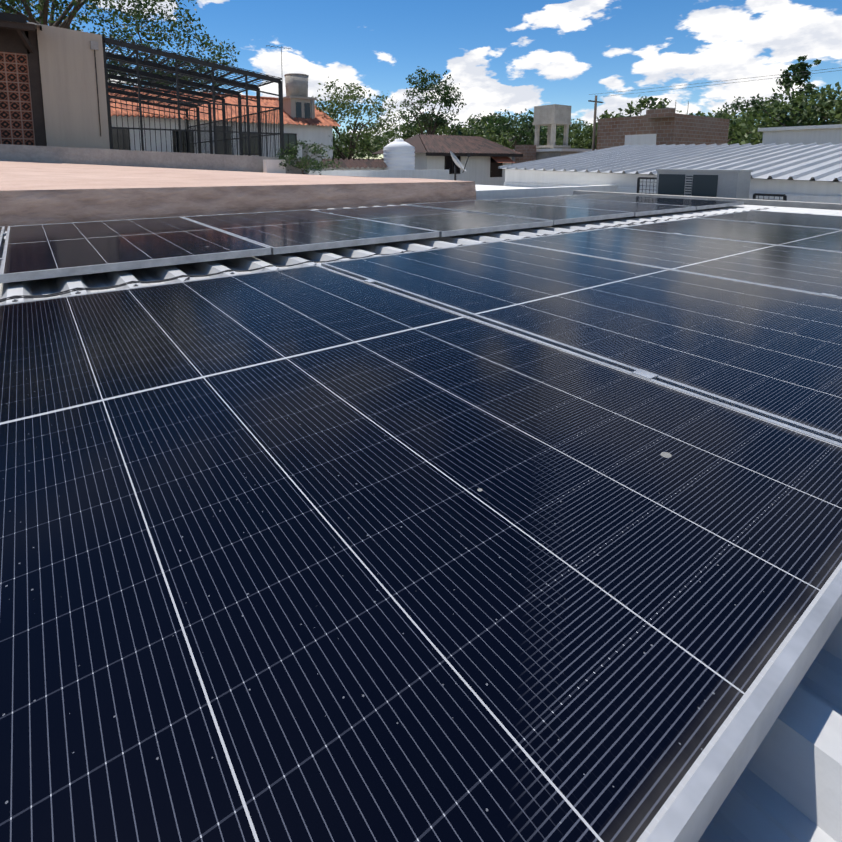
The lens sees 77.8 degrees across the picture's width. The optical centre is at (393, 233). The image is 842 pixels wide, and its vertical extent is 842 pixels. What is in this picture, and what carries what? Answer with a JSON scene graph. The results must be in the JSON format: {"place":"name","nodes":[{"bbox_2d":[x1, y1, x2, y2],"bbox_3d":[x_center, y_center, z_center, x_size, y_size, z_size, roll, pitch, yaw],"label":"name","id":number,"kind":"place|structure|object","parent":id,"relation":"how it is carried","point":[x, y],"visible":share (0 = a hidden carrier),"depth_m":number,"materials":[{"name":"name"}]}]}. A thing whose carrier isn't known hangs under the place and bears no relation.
{"place":"outdoors","nodes":[
{"label":"outdoors","id":0,"kind":"place"},
{"bbox_2d":[0,12,306,173],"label":"wall","id":1,"kind":"structure","parent":0,"point":[52,87],"depth_m":12.74,"materials":[{"name":"beige paint"}]},
{"bbox_2d":[0,181,475,230],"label":"wall","id":2,"kind":"structure","parent":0,"point":[27,207],"depth_m":5.07,"materials":[{"name":"beige concrete"}]},
{"bbox_2d":[0,160,468,190],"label":"flat roof","id":3,"kind":"structure","parent":2,"relation":"on","point":[20,175],"depth_m":7.11,"materials":[{"name":"beige concrete"}]},
{"bbox_2d":[0,144,305,173],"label":"parapet wall","id":4,"kind":"structure","parent":3,"relation":"on","point":[95,156],"depth_m":12.79,"materials":[{"name":"concrete"}]},
{"bbox_2d":[263,143,387,173],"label":"garden walls","id":5,"kind":"structure","parent":0,"point":[270,166],"depth_m":17.00,"materials":[{"name":"white paint"}]},
{"bbox_2d":[0,0,841,158],"label":"sky","id":6,"kind":"structure","parent":0,"point":[515,56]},
{"bbox_2d":[372,134,535,185],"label":"house","id":7,"kind":"structure","parent":0,"point":[486,159],"depth_m":26.19,"materials":[{"name":"white paint"}]},
{"bbox_2d":[307,170,617,199],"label":"roof","id":8,"kind":"structure","parent":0,"point":[486,192],"depth_m":9.52,"materials":[{"name":"paint"}]},
{"bbox_2d":[276,140,341,174],"bbox_3d":[-2.512,-2.059,14.741,1.602,1.204,1.655,5,9,34],"label":"terrace bush","id":9,"kind":"object","parent":8,"relation":"on","point":[305,163],"visible":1,"depth_m":14.57,"materials":[{"name":"green plant"}]},
{"bbox_2d":[450,151,470,179],"bbox_3d":[1.598,-1.649,12.903,0.569,0.814,0.522,-5,10,-35],"label":"satellite dish","id":10,"kind":"object","parent":8,"relation":"on","point":[458,163],"visible":1,"depth_m":12.91,"materials":[{"name":"white metal"}]},
{"bbox_2d":[504,169,841,202],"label":"white neighbour walls","id":11,"kind":"structure","parent":0,"point":[812,190],"depth_m":9.30,"materials":[{"name":"white paint"}]},
{"bbox_2d":[498,142,841,181],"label":"corrugated roof","id":12,"kind":"structure","parent":11,"relation":"on","point":[815,161],"depth_m":10.27,"materials":[{"name":"white metal"}]},
{"bbox_2d":[512,101,841,163],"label":"buildings","id":13,"kind":"structure","parent":0,"point":[666,126],"depth_m":23.74,"materials":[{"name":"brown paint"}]},
{"label":"ground","id":14,"kind":"structure","parent":0,"visible":0},
{"bbox_2d":[0,0,199,44],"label":"tree","id":15,"kind":"object","parent":14,"relation":"on","point":[42,6],"visible":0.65,"depth_m":33.14,"materials":[{"name":"green plant"}]},
{"bbox_2d":[76,1,239,91],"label":"tree","id":16,"kind":"object","parent":14,"relation":"on","point":[165,38],"visible":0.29,"depth_m":38.51,"materials":[{"name":"green plant"}]},
{"bbox_2d":[102,35,283,156],"bbox_3d":[-9.421,-2.368,19.638,6.420,7.222,11.600,-5,10,-35],"label":"steel pergola","id":17,"kind":"object","parent":14,"relation":"on","point":[218,126],"visible":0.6,"depth_m":16.64,"materials":[{"name":"black metal"}]},
{"bbox_2d":[108,86,339,158],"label":"terracotta house","id":18,"kind":"structure","parent":14,"relation":"on","point":[317,129],"depth_m":27.05,"materials":[{"name":"white paint"}]},
{"bbox_2d":[266,45,316,118],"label":"water tower","id":19,"kind":"structure","parent":18,"relation":"on","point":[298,102],"depth_m":29.82,"materials":[{"name":"concrete"}]},
{"bbox_2d":[333,130,377,158],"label":"tree","id":20,"kind":"object","parent":14,"relation":"on","point":[345,153],"visible":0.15,"depth_m":86.62,"materials":[{"name":"green plant"}]},
{"bbox_2d":[315,77,407,158],"bbox_3d":[-2.424,-5.464,34.040,7.272,9.514,7.489,-5,10,-35],"label":"tree","id":21,"kind":"object","parent":14,"relation":"on","point":[363,144],"visible":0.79,"depth_m":32.58,"materials":[{"name":"green plant"}]},
{"bbox_2d":[354,123,423,158],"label":"tree","id":22,"kind":"object","parent":14,"relation":"on","point":[391,131],"visible":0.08,"depth_m":71.44,"materials":[{"name":"green plant"}]},
{"bbox_2d":[383,139,414,169],"bbox_3d":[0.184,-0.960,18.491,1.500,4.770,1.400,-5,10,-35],"label":"white water tank","id":23,"kind":"object","parent":14,"relation":"on","point":[398,154],"visible":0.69,"depth_m":17.80,"materials":[{"name":"plastic"}]},
{"bbox_2d":[396,116,453,139],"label":"tree","id":24,"kind":"object","parent":14,"relation":"on","point":[406,134],"visible":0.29,"depth_m":63.70,"materials":[{"name":"green plant"}]},
{"bbox_2d":[396,66,465,134],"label":"tree","id":25,"kind":"object","parent":14,"relation":"on","point":[429,123],"visible":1,"depth_m":56.09,"materials":[{"name":"green plant"}]},
{"bbox_2d":[450,121,512,148],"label":"tree","id":26,"kind":"object","parent":14,"relation":"on","point":[488,135],"visible":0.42,"depth_m":52.77,"materials":[{"name":"green plant"}]},
{"bbox_2d":[461,113,512,136],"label":"tree","id":27,"kind":"object","parent":14,"relation":"on","point":[471,120],"visible":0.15,"depth_m":74.49,"materials":[{"name":"green plant"}]},
{"bbox_2d":[469,109,558,148],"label":"tree","id":28,"kind":"object","parent":14,"relation":"on","point":[524,139],"visible":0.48,"depth_m":55.76,"materials":[{"name":"green plant"}]},
{"bbox_2d":[499,125,546,148],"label":"tree","id":29,"kind":"object","parent":14,"relation":"on","point":[507,133],"visible":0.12,"depth_m":71.04,"materials":[{"name":"green plant"}]},
{"bbox_2d":[510,122,575,148],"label":"tree","id":30,"kind":"object","parent":14,"relation":"on","point":[558,138],"visible":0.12,"depth_m":68.01,"materials":[{"name":"green plant"}]},
{"bbox_2d":[541,125,579,144],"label":"tree","id":31,"kind":"object","parent":14,"relation":"on","point":[563,133],"visible":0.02,"depth_m":71.37,"materials":[{"name":"green plant"}]},
{"bbox_2d":[557,119,597,147],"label":"tree","id":32,"kind":"object","parent":14,"relation":"on","point":[577,125],"visible":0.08,"depth_m":70.45,"materials":[{"name":"green plant"}]},
{"bbox_2d":[569,126,596,148],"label":"tree","id":33,"kind":"object","parent":14,"relation":"on","point":[583,137],"visible":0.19,"depth_m":60.72,"materials":[{"name":"green plant"}]},
{"bbox_2d":[588,95,602,150],"bbox_3d":[10.183,-3.346,26.704,1.200,7.300,0.180,-5,10,-35],"label":"utility pole","id":34,"kind":"object","parent":14,"relation":"on","point":[594,124],"visible":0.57,"depth_m":26.36,"materials":[{"name":"brown wood"}]},
{"bbox_2d":[589,67,841,96],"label":"power lines","id":35,"kind":"object","parent":34,"relation":"attached to","point":[725,80],"visible":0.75,"depth_m":21.90,"materials":[{"name":"black metal"}]},
{"bbox_2d":[589,95,671,140],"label":"tree","id":36,"kind":"object","parent":14,"relation":"on","point":[638,109],"visible":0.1,"depth_m":45.44,"materials":[{"name":"green plant"}]},
{"bbox_2d":[684,111,709,116],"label":"tree","id":37,"kind":"object","parent":14,"relation":"on","point":[696,114],"visible":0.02,"depth_m":58.60,"materials":[{"name":"green plant"}]},
{"bbox_2d":[573,190,841,209],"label":"gutter slab","id":38,"kind":"structure","parent":14,"relation":"on","point":[809,205],"depth_m":6.28,"materials":[{"name":"concrete"}]},
{"bbox_2d":[0,195,841,841],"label":"corrugated roof","id":39,"kind":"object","parent":38,"relation":"on","point":[786,787],"visible":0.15,"depth_m":0.47,"materials":[{"name":"white metal"}]},
{"bbox_2d":[183,210,438,254],"bbox_3d":[-0.718,-0.060,3.817,1.134,0.038,1.903,-6,10,-35],"label":"solar panel","id":40,"kind":"object","parent":39,"relation":"on","point":[282,232],"visible":0.9,"depth_m":3.44,"materials":[{"name":"glass"}]},
{"bbox_2d":[0,208,766,301],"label":"mounting rail","id":41,"kind":"object","parent":39,"relation":"on","point":[68,291],"visible":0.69,"depth_m":2.31,"materials":[{"name":"grey metal"}]},
{"bbox_2d":[12,207,775,301],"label":"roof screws","id":42,"kind":"object","parent":39,"relation":"attached to","point":[77,292],"visible":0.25,"depth_m":2.35,"materials":[{"name":"silver metal"}]},
{"bbox_2d":[0,199,836,379],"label":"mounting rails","id":43,"kind":"object","parent":39,"relation":"on","point":[644,373],"visible":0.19,"depth_m":1.75,"materials":[{"name":"metal"}]},
{"bbox_2d":[0,226,4,253],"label":"solar panel","id":44,"kind":"object","parent":43,"relation":"on","point":[2,230],"visible":1,"depth_m":3.15,"materials":[{"name":"metal"}]},
{"bbox_2d":[0,217,270,282],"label":"solar panel","id":45,"kind":"object","parent":43,"relation":"on","point":[36,252],"visible":1,"depth_m":2.73,"materials":[{"name":"glass"}]},
{"bbox_2d":[0,265,841,841],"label":"solar panel","id":46,"kind":"object","parent":43,"relation":"on","point":[314,553],"visible":1,"depth_m":0.56,"materials":[{"name":"glass"}]},
{"bbox_2d":[313,205,552,236],"bbox_3d":[0.222,-0.144,4.473,1.134,0.037,1.903,-5,9,-35],"label":"solar panel","id":47,"kind":"object","parent":43,"relation":"on","point":[445,222],"visible":0.81,"depth_m":4.14,"materials":[{"name":"glass"}]},
{"bbox_2d":[407,200,633,224],"bbox_3d":[1.155,-0.239,5.135,1.134,0.037,1.903,-6,10,-35],"label":"solar panel","id":48,"kind":"object","parent":43,"relation":"on","point":[556,215],"visible":0.88,"depth_m":4.87,"materials":[{"name":"glass"}]},
{"bbox_2d":[491,197,695,215],"bbox_3d":[2.093,-0.326,5.794,1.134,0.037,1.903,-5,10,-35],"label":"solar panel","id":49,"kind":"object","parent":43,"relation":"on","point":[640,209],"visible":0.79,"depth_m":5.50,"materials":[{"name":"glass"}]},
{"bbox_2d":[551,194,743,209],"bbox_3d":[3.031,-0.413,6.452,1.134,0.037,1.903,-5,9,-35],"label":"solar panel","id":50,"kind":"object","parent":43,"relation":"on","point":[699,204],"visible":0.77,"depth_m":6.23,"materials":[{"name":"glass"}]},
{"bbox_2d":[696,210,841,229],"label":"solar panel","id":51,"kind":"object","parent":43,"relation":"on","point":[805,220],"visible":0.71,"depth_m":4.21,"materials":[{"name":"glass"}]},
{"bbox_2d":[321,241,841,442],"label":"solar panel","id":52,"kind":"object","parent":39,"relation":"on","point":[771,352],"visible":0.83,"depth_m":1.52,"materials":[{"name":"glass"}]},
{"bbox_2d":[504,227,841,297],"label":"solar panel","id":53,"kind":"object","parent":39,"relation":"on","point":[816,271],"visible":0.92,"depth_m":2.52,"materials":[{"name":"glass"}]},
{"bbox_2d":[619,218,841,251],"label":"solar panel","id":54,"kind":"object","parent":39,"relation":"on","point":[826,239],"visible":0.81,"depth_m":3.38,"materials":[{"name":"glass"}]},
{"bbox_2d":[656,169,752,198],"bbox_3d":[4.358,-0.479,7.414,0.430,0.870,1.100,-5,10,-35],"label":"ac condenser","id":55,"kind":"object","parent":38,"relation":"on","point":[713,183],"visible":0.4,"depth_m":7.16,"materials":[{"name":"grey metal"}]},
{"bbox_2d":[637,177,786,200],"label":"wire frames","id":56,"kind":"structure","parent":38,"relation":"on","point":[784,196],"depth_m":7.07,"materials":[{"name":"black metal"}]},
{"bbox_2d":[699,108,761,143],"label":"tree","id":57,"kind":"object","parent":14,"relation":"on","point":[720,114],"visible":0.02,"depth_m":49.04,"materials":[{"name":"green plant"}]},
{"bbox_2d":[708,112,763,144],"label":"tree","id":58,"kind":"object","parent":14,"relation":"on","point":[739,134],"visible":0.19,"depth_m":41.62,"materials":[{"name":"green plant"}]},
{"bbox_2d":[714,94,775,126],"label":"tree","id":59,"kind":"object","parent":14,"relation":"on","point":[737,105],"visible":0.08,"depth_m":62.42,"materials":[{"name":"green plant"}]},
{"bbox_2d":[736,99,808,123],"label":"tree","id":60,"kind":"object","parent":14,"relation":"on","point":[754,115],"visible":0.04,"depth_m":62.24,"materials":[{"name":"green plant"}]},
{"bbox_2d":[739,81,841,139],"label":"tree","id":61,"kind":"object","parent":14,"relation":"on","point":[798,101],"visible":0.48,"depth_m":42.31,"materials":[{"name":"green plant"}]},
{"bbox_2d":[768,55,821,126],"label":"tree","id":62,"kind":"object","parent":14,"relation":"on","point":[801,67],"visible":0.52,"depth_m":45.21,"materials":[{"name":"green plant"}]},
{"bbox_2d":[758,107,832,143],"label":"tree","id":63,"kind":"object","parent":14,"relation":"on","point":[800,124],"visible":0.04,"depth_m":41.22,"materials":[{"name":"green plant"}]},
{"bbox_2d":[797,90,841,125],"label":"tree","id":64,"kind":"object","parent":14,"relation":"on","point":[837,114],"visible":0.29,"depth_m":40.75,"materials":[{"name":"green plant"}]}
]}

